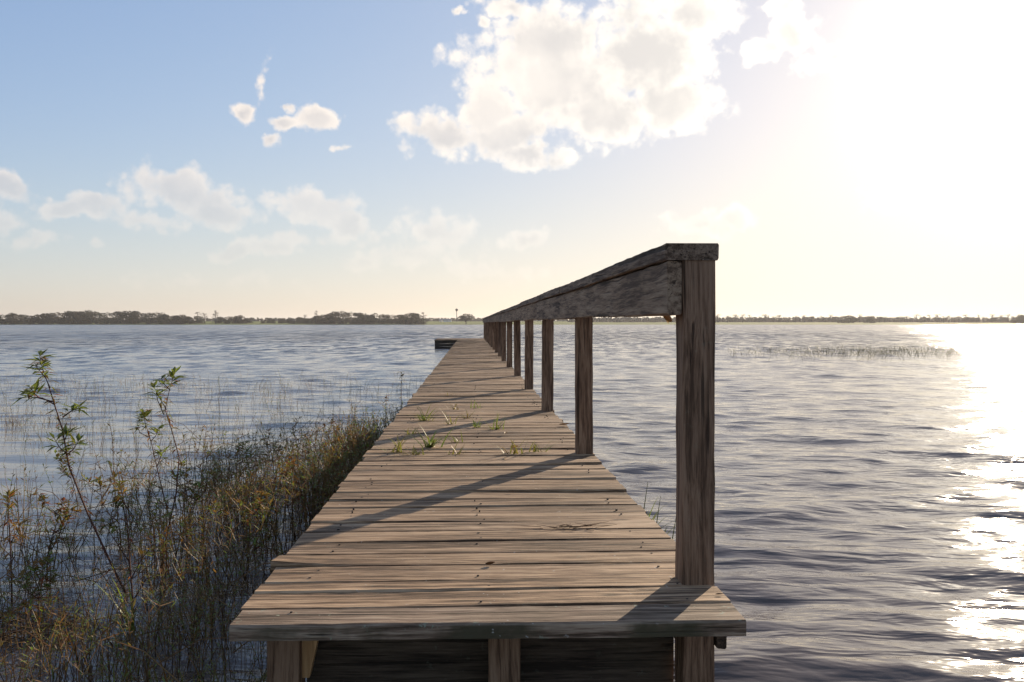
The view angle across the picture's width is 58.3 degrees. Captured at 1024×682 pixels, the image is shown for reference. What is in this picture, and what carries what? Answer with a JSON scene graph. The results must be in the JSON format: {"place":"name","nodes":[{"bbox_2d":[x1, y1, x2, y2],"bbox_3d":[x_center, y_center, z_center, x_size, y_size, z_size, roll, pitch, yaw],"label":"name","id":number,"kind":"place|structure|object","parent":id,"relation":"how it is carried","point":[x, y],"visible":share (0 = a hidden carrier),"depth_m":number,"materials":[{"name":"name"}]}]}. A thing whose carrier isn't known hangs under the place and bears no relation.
{"place":"outdoors","nodes":[
{"label":"outdoors","id":0,"kind":"place"},
{"bbox_2d":[0,325,1023,681],"bbox_3d":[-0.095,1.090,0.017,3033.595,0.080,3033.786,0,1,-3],"label":"lake water","id":1,"kind":"structure","parent":0,"point":[868,517],"depth_m":7.61,"materials":[{"name":"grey liquid"}]},
{"bbox_2d":[0,488,31,604],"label":"water plant","id":2,"kind":"object","parent":1,"relation":"on","point":[9,494],"visible":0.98,"depth_m":3.56,"materials":[{"name":"green plant"}]},
{"bbox_2d":[6,551,60,640],"bbox_3d":[-1.670,0.908,3.211,0.165,0.326,0.210,-1,1,-31],"label":"water plant","id":3,"kind":"object","parent":1,"relation":"on","point":[42,575],"visible":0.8,"depth_m":3.21,"materials":[{"name":"green plant"}]},
{"bbox_2d":[31,492,80,575],"bbox_3d":[-1.975,0.861,4.020,0.309,0.389,0.151,1,1,37],"label":"water plant","id":4,"kind":"object","parent":1,"relation":"on","point":[59,511],"visible":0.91,"depth_m":4.02,"materials":[{"name":"green plant"}]},
{"bbox_2d":[0,591,129,649],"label":"debris raft","id":5,"kind":"object","parent":1,"relation":"on","point":[32,622],"visible":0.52,"depth_m":3.26,"materials":[{"name":"brown plant"}]},
{"bbox_2d":[53,449,82,505],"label":"water plant","id":6,"kind":"object","parent":1,"relation":"on","point":[66,472],"visible":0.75,"depth_m":5.50,"materials":[{"name":"green plant"}]},
{"bbox_2d":[9,349,130,596],"bbox_3d":[-1.773,0.548,3.676,0.510,1.032,0.219,0,1,22],"label":"water plant","id":7,"kind":"object","parent":1,"relation":"on","point":[65,429],"visible":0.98,"depth_m":3.69,"materials":[{"name":"green plant"}]},
{"bbox_2d":[80,471,118,504],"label":"water plant","id":8,"kind":"object","parent":1,"relation":"on","point":[99,482],"visible":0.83,"depth_m":5.55,"materials":[{"name":"green plant"}]},
{"bbox_2d":[104,492,128,544],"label":"water plant","id":9,"kind":"object","parent":1,"relation":"on","point":[117,503],"visible":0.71,"depth_m":4.46,"materials":[{"name":"green plant"}]},
{"bbox_2d":[91,480,167,630],"bbox_3d":[-1.383,0.799,3.335,0.228,0.568,0.221,0,1,-3],"label":"water plant","id":10,"kind":"object","parent":1,"relation":"in","point":[120,486],"visible":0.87,"depth_m":3.36,"materials":[{"name":"green plant"}]},
{"bbox_2d":[88,575,175,630],"bbox_3d":[-1.353,0.921,3.236,0.302,0.220,0.130,0,1,-3],"label":"grass clump","id":11,"kind":"object","parent":1,"relation":"on","point":[132,624],"visible":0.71,"depth_m":3.26,"materials":[{"name":"plant"}]},
{"bbox_2d":[127,408,176,552],"bbox_3d":[-1.707,0.685,4.395,0.269,0.726,0.149,0,1,12],"label":"water plant","id":12,"kind":"object","parent":1,"relation":"on","point":[146,414],"visible":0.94,"depth_m":4.39,"materials":[{"name":"green plant"}]},
{"bbox_2d":[143,366,189,566],"bbox_3d":[-1.553,0.582,4.114,0.202,0.943,0.256,1,1,31],"label":"water plant","id":13,"kind":"object","parent":1,"relation":"on","point":[174,370],"visible":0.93,"depth_m":4.11,"materials":[{"name":"green plant"}]},
{"bbox_2d":[1,375,372,426],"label":"weed tufts","id":14,"kind":"object","parent":1,"relation":"on","point":[97,412],"visible":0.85,"depth_m":10.07,"materials":[{"name":"plant"}]},
{"bbox_2d":[0,418,377,681],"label":"bank grass","id":15,"kind":"structure","parent":1,"relation":"in","point":[145,671],"depth_m":3.25,"materials":[{"name":"plant"}]},
{"bbox_2d":[115,602,132,625],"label":"bent stalk","id":16,"kind":"object","parent":15,"relation":"on","point":[120,609],"visible":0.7,"depth_m":3.21,"materials":[{"name":"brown plant"}]},
{"bbox_2d":[170,457,207,516],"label":"water plant","id":17,"kind":"object","parent":1,"relation":"in","point":[183,464],"visible":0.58,"depth_m":4.98,"materials":[{"name":"green plant"}]},
{"bbox_2d":[172,467,221,558],"bbox_3d":[-1.434,0.815,4.210,0.308,0.473,0.133,1,1,29],"label":"water plant","id":18,"kind":"object","parent":1,"relation":"on","point":[193,490],"visible":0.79,"depth_m":4.22,"materials":[{"name":"green plant"}]},
{"bbox_2d":[0,400,405,681],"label":"water weeds","id":19,"kind":"object","parent":1,"relation":"in","point":[359,450],"visible":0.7,"depth_m":4.17,"materials":[{"name":"plant"}]},
{"bbox_2d":[0,367,424,664],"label":"sparse weeds","id":20,"kind":"object","parent":1,"relation":"in","point":[92,571],"visible":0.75,"depth_m":4.17,"materials":[{"name":"plant"}]},
{"bbox_2d":[231,441,252,490],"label":"water plant","id":21,"kind":"object","parent":1,"relation":"on","point":[240,448],"visible":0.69,"depth_m":5.97,"materials":[{"name":"green plant"}]},
{"bbox_2d":[233,490,277,565],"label":"water plant","id":22,"kind":"object","parent":1,"relation":"on","point":[240,502],"visible":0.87,"depth_m":4.12,"materials":[{"name":"green plant"}]},
{"bbox_2d":[222,478,295,498],"bbox_3d":[-1.684,0.958,5.997,0.604,0.150,0.817,0,1,-3],"label":"debris raft","id":23,"kind":"object","parent":1,"relation":"on","point":[258,488],"visible":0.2,"depth_m":5.94,"materials":[{"name":"brown plant"}]},
{"bbox_2d":[262,427,286,476],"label":"water plant","id":24,"kind":"object","parent":1,"relation":"on","point":[266,444],"visible":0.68,"depth_m":6.59,"materials":[{"name":"green plant"}]},
{"bbox_2d":[274,456,303,523],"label":"water plant","id":25,"kind":"object","parent":1,"relation":"on","point":[287,465],"visible":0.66,"depth_m":4.99,"materials":[{"name":"green plant"}]},
{"bbox_2d":[322,419,350,446],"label":"water plant","id":26,"kind":"object","parent":1,"relation":"on","point":[331,421],"visible":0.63,"depth_m":6.88,"materials":[{"name":"green plant"}]},
{"bbox_2d":[398,371,403,408],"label":"water plant","id":27,"kind":"object","parent":1,"relation":"on","point":[401,390],"visible":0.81,"depth_m":9.60,"materials":[{"name":"green plant"}]},
{"bbox_2d":[229,243,745,681],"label":"wooden dock","id":28,"kind":"object","parent":1,"relation":"in","point":[381,571],"visible":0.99,"depth_m":2.61,"materials":[{"name":"brown wood"}]},
{"bbox_2d":[369,433,412,451],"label":"grass tuft","id":29,"kind":"object","parent":28,"relation":"on","point":[399,446],"visible":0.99,"depth_m":5.08,"materials":[{"name":"green plant"}]},
{"bbox_2d":[397,442,424,454],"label":"grass tuft","id":30,"kind":"object","parent":28,"relation":"on","point":[415,453],"visible":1,"depth_m":5.00,"materials":[{"name":"green plant"}]},
{"bbox_2d":[405,407,449,420],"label":"grass tuft","id":31,"kind":"object","parent":28,"relation":"on","point":[423,418],"visible":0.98,"depth_m":6.74,"materials":[{"name":"green plant"}]},
{"bbox_2d":[408,427,451,446],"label":"grass tuft","id":32,"kind":"object","parent":28,"relation":"on","point":[432,441],"visible":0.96,"depth_m":5.29,"materials":[{"name":"green plant"}]},
{"bbox_2d":[433,409,459,423],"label":"grass tuft","id":33,"kind":"object","parent":28,"relation":"on","point":[447,419],"visible":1,"depth_m":6.50,"materials":[{"name":"plant"}]},
{"bbox_2d":[443,440,470,454],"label":"grass tuft","id":34,"kind":"object","parent":28,"relation":"on","point":[449,453],"visible":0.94,"depth_m":5.00,"materials":[{"name":"plant"}]},
{"bbox_2d":[471,419,481,426],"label":"grass tuft","id":35,"kind":"object","parent":28,"relation":"on","point":[477,423],"visible":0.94,"depth_m":6.29,"materials":[{"name":"green plant"}]},
{"bbox_2d":[478,414,506,429],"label":"grass tuft","id":36,"kind":"object","parent":28,"relation":"on","point":[498,427],"visible":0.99,"depth_m":6.17,"materials":[{"name":"green plant"}]},
{"bbox_2d":[491,436,537,453],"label":"grass tuft","id":37,"kind":"object","parent":28,"relation":"on","point":[515,451],"visible":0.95,"depth_m":5.00,"materials":[{"name":"green plant"}]},
{"bbox_2d":[526,441,555,451],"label":"grass tuft","id":38,"kind":"object","parent":28,"relation":"on","point":[534,447],"visible":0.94,"depth_m":5.10,"materials":[{"name":"green plant"}]},
{"bbox_2d":[515,521,616,530],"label":"dry twigs","id":39,"kind":"object","parent":28,"relation":"on","point":[576,527],"visible":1,"depth_m":3.19,"materials":[{"name":"brown plant"}]},
{"bbox_2d":[663,316,671,322],"bbox_3d":[0.458,-0.076,2.742,0.042,0.051,0.017,0,1,-3],"label":"insect cocoon","id":40,"kind":"object","parent":28,"relation":"hanging from","point":[668,319],"visible":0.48,"depth_m":2.74,"materials":[{"name":"brown plant"}]},
{"bbox_2d":[644,483,670,526],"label":"grass clump","id":41,"kind":"object","parent":1,"relation":"on","point":[653,518],"visible":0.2,"depth_m":4.71,"materials":[{"name":"green plant"}]},
{"bbox_2d":[656,496,675,537],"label":"grass clump","id":42,"kind":"object","parent":1,"relation":"on","point":[657,519],"visible":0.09,"depth_m":4.32,"materials":[{"name":"plant"}]},
{"bbox_2d":[730,340,977,360],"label":"reeds","id":43,"kind":"object","parent":1,"relation":"in","point":[869,352],"visible":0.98,"depth_m":32.57,"materials":[{"name":"plant"}]},
{"bbox_2d":[0,321,1023,324],"bbox_3d":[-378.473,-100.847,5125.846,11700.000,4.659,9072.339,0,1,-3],"label":"shore land","id":44,"kind":"structure","parent":0,"point":[674,323],"depth_m":668.18,"materials":[{"name":"green plant"}]},
{"bbox_2d":[0,314,16,323],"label":"oak tree","id":45,"kind":"object","parent":44,"relation":"on","point":[1,318],"visible":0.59,"depth_m":634.08,"materials":[{"name":"green plant"}]},
{"bbox_2d":[0,313,25,324],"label":"oak tree","id":46,"kind":"object","parent":44,"relation":"on","point":[12,317],"visible":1,"depth_m":632.88,"materials":[{"name":"green plant"}]},
{"bbox_2d":[16,314,30,323],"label":"oak tree","id":47,"kind":"object","parent":44,"relation":"on","point":[21,316],"visible":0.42,"depth_m":645.28,"materials":[{"name":"green plant"}]},
{"bbox_2d":[25,315,45,324],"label":"oak tree","id":48,"kind":"object","parent":44,"relation":"on","point":[33,320],"visible":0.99,"depth_m":632.76,"materials":[{"name":"green plant"}]},
{"bbox_2d":[35,313,59,323],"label":"oak tree","id":49,"kind":"object","parent":44,"relation":"on","point":[49,320],"visible":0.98,"depth_m":637.91,"materials":[{"name":"green plant"}]},
{"bbox_2d":[49,312,67,323],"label":"oak tree","id":50,"kind":"object","parent":44,"relation":"on","point":[57,318],"visible":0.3,"depth_m":655.68,"materials":[{"name":"green plant"}]},
{"bbox_2d":[55,311,74,323],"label":"oak tree","id":51,"kind":"object","parent":44,"relation":"on","point":[63,320],"visible":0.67,"depth_m":648.02,"materials":[{"name":"green plant"}]},
{"bbox_2d":[66,311,88,323],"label":"oak tree","id":52,"kind":"object","parent":44,"relation":"on","point":[79,317],"visible":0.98,"depth_m":642.76,"materials":[{"name":"green plant"}]},
{"bbox_2d":[84,311,106,323],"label":"oak tree","id":53,"kind":"object","parent":44,"relation":"on","point":[90,316],"visible":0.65,"depth_m":649.37,"materials":[{"name":"green plant"}]},
{"bbox_2d":[93,312,120,324],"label":"oak tree","id":54,"kind":"object","parent":44,"relation":"on","point":[105,320],"visible":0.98,"depth_m":636.44,"materials":[{"name":"green plant"}]},
{"bbox_2d":[111,311,123,323],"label":"oak tree","id":55,"kind":"object","parent":44,"relation":"on","point":[119,314],"visible":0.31,"depth_m":655.78,"materials":[{"name":"green plant"}]},
{"bbox_2d":[118,311,140,323],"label":"oak tree","id":56,"kind":"object","parent":44,"relation":"on","point":[132,316],"visible":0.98,"depth_m":643.02,"materials":[{"name":"green plant"}]},
{"bbox_2d":[124,311,146,323],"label":"oak tree","id":57,"kind":"object","parent":44,"relation":"on","point":[139,317],"visible":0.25,"depth_m":655.00,"materials":[{"name":"green plant"}]},
{"bbox_2d":[137,313,156,323],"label":"oak tree","id":58,"kind":"object","parent":44,"relation":"on","point":[150,321],"visible":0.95,"depth_m":626.98,"materials":[{"name":"green plant"}]},
{"bbox_2d":[145,312,165,323],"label":"oak tree","id":59,"kind":"object","parent":44,"relation":"on","point":[157,315],"visible":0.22,"depth_m":644.70,"materials":[{"name":"green plant"}]},
{"bbox_2d":[156,314,173,323],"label":"oak tree","id":60,"kind":"object","parent":44,"relation":"on","point":[162,319],"visible":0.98,"depth_m":624.55,"materials":[{"name":"green plant"}]},
{"bbox_2d":[168,315,179,323],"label":"oak tree","id":61,"kind":"object","parent":44,"relation":"on","point":[172,317],"visible":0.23,"depth_m":636.94,"materials":[{"name":"green plant"}]},
{"bbox_2d":[171,314,189,323],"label":"oak tree","id":62,"kind":"object","parent":44,"relation":"on","point":[177,319],"visible":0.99,"depth_m":624.27,"materials":[{"name":"green plant"}]},
{"bbox_2d":[184,316,195,323],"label":"oak tree","id":63,"kind":"object","parent":44,"relation":"on","point":[190,321],"visible":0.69,"depth_m":639.47,"materials":[{"name":"green plant"}]},
{"bbox_2d":[193,316,205,323],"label":"oak tree","id":64,"kind":"object","parent":44,"relation":"on","point":[200,320],"visible":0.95,"depth_m":654.36,"materials":[{"name":"green plant"}]},
{"bbox_2d":[212,317,225,323],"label":"oak tree","id":65,"kind":"object","parent":44,"relation":"on","point":[220,319],"visible":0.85,"depth_m":656.69,"materials":[{"name":"green plant"}]},
{"bbox_2d":[222,316,238,323],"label":"oak tree","id":66,"kind":"object","parent":44,"relation":"on","point":[229,321],"visible":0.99,"depth_m":644.19,"materials":[{"name":"green plant"}]},
{"bbox_2d":[232,315,246,323],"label":"oak tree","id":67,"kind":"object","parent":44,"relation":"on","point":[238,318],"visible":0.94,"depth_m":648.97,"materials":[{"name":"green plant"}]},
{"bbox_2d":[244,318,253,322],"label":"oak tree","id":68,"kind":"object","parent":44,"relation":"on","point":[247,320],"visible":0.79,"depth_m":673.93,"materials":[{"name":"green plant"}]},
{"bbox_2d":[283,318,295,323],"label":"oak tree","id":69,"kind":"object","parent":44,"relation":"on","point":[288,321],"visible":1,"depth_m":640.13,"materials":[{"name":"green plant"}]},
{"bbox_2d":[291,317,305,323],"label":"oak tree","id":70,"kind":"object","parent":44,"relation":"on","point":[299,320],"visible":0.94,"depth_m":643.19,"materials":[{"name":"green plant"}]},
{"bbox_2d":[303,318,310,323],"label":"oak tree","id":71,"kind":"object","parent":44,"relation":"on","point":[306,320],"visible":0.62,"depth_m":641.90,"materials":[{"name":"green plant"}]},
{"bbox_2d":[307,315,328,323],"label":"oak tree","id":72,"kind":"object","parent":44,"relation":"on","point":[318,318],"visible":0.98,"depth_m":620.67,"materials":[{"name":"green plant"}]},
{"bbox_2d":[323,312,340,323],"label":"oak tree","id":73,"kind":"object","parent":44,"relation":"on","point":[331,317],"visible":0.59,"depth_m":625.38,"materials":[{"name":"green plant"}]},
{"bbox_2d":[5,317,672,320],"bbox_3d":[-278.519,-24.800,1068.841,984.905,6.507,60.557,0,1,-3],"label":"distant woods","id":74,"kind":"object","parent":44,"relation":"on","point":[430,319],"visible":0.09,"depth_m":1059.76,"materials":[{"name":"green plant"}]},
{"bbox_2d":[328,311,353,323],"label":"oak tree","id":75,"kind":"object","parent":44,"relation":"on","point":[343,320],"visible":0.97,"depth_m":618.66,"materials":[{"name":"green plant"}]},
{"bbox_2d":[351,313,366,323],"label":"oak tree","id":76,"kind":"object","parent":44,"relation":"on","point":[360,317],"visible":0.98,"depth_m":615.54,"materials":[{"name":"green plant"}]},
{"bbox_2d":[362,313,383,323],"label":"oak tree","id":77,"kind":"object","parent":44,"relation":"on","point":[369,320],"visible":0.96,"depth_m":616.84,"materials":[{"name":"green plant"}]},
{"bbox_2d":[375,314,388,323],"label":"oak tree","id":78,"kind":"object","parent":44,"relation":"on","point":[381,317],"visible":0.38,"depth_m":628.07,"materials":[{"name":"green plant"}]},
{"bbox_2d":[380,314,405,323],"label":"oak tree","id":79,"kind":"object","parent":44,"relation":"on","point":[391,320],"visible":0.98,"depth_m":617.58,"materials":[{"name":"green plant"}]},
{"bbox_2d":[398,313,425,323],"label":"oak tree","id":80,"kind":"object","parent":44,"relation":"on","point":[412,320],"visible":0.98,"depth_m":615.02,"materials":[{"name":"green plant"}]},
{"bbox_2d":[407,313,427,323],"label":"oak tree","id":81,"kind":"object","parent":44,"relation":"on","point":[425,321],"visible":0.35,"depth_m":625.80,"materials":[{"name":"green plant"}]},
{"bbox_2d":[457,314,474,321],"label":"oak tree","id":82,"kind":"object","parent":44,"relation":"on","point":[466,318],"visible":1,"depth_m":624.65,"materials":[{"name":"green plant"}]},
{"bbox_2d":[567,316,1019,321],"bbox_3d":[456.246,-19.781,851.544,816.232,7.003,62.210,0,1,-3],"label":"distant treeline","id":83,"kind":"object","parent":44,"relation":"on","point":[732,319],"visible":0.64,"depth_m":825.86,"materials":[{"name":"green plant"}]},
{"bbox_2d":[837,315,859,322],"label":"oak tree","id":84,"kind":"object","parent":44,"relation":"on","point":[849,319],"visible":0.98,"depth_m":728.80,"materials":[{"name":"green plant"}]},
{"bbox_2d":[864,316,876,322],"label":"oak tree","id":85,"kind":"object","parent":44,"relation":"on","point":[871,319],"visible":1,"depth_m":732.69,"materials":[{"name":"green plant"}]},
{"bbox_2d":[1010,315,1023,322],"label":"oak tree","id":86,"kind":"object","parent":44,"relation":"on","point":[1021,317],"visible":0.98,"depth_m":742.38,"materials":[{"name":"green plant"}]},
{"bbox_2d":[0,0,1023,320],"label":"sky","id":87,"kind":"structure","parent":0,"point":[255,159],"materials":[{"name":"blue"}]}
]}

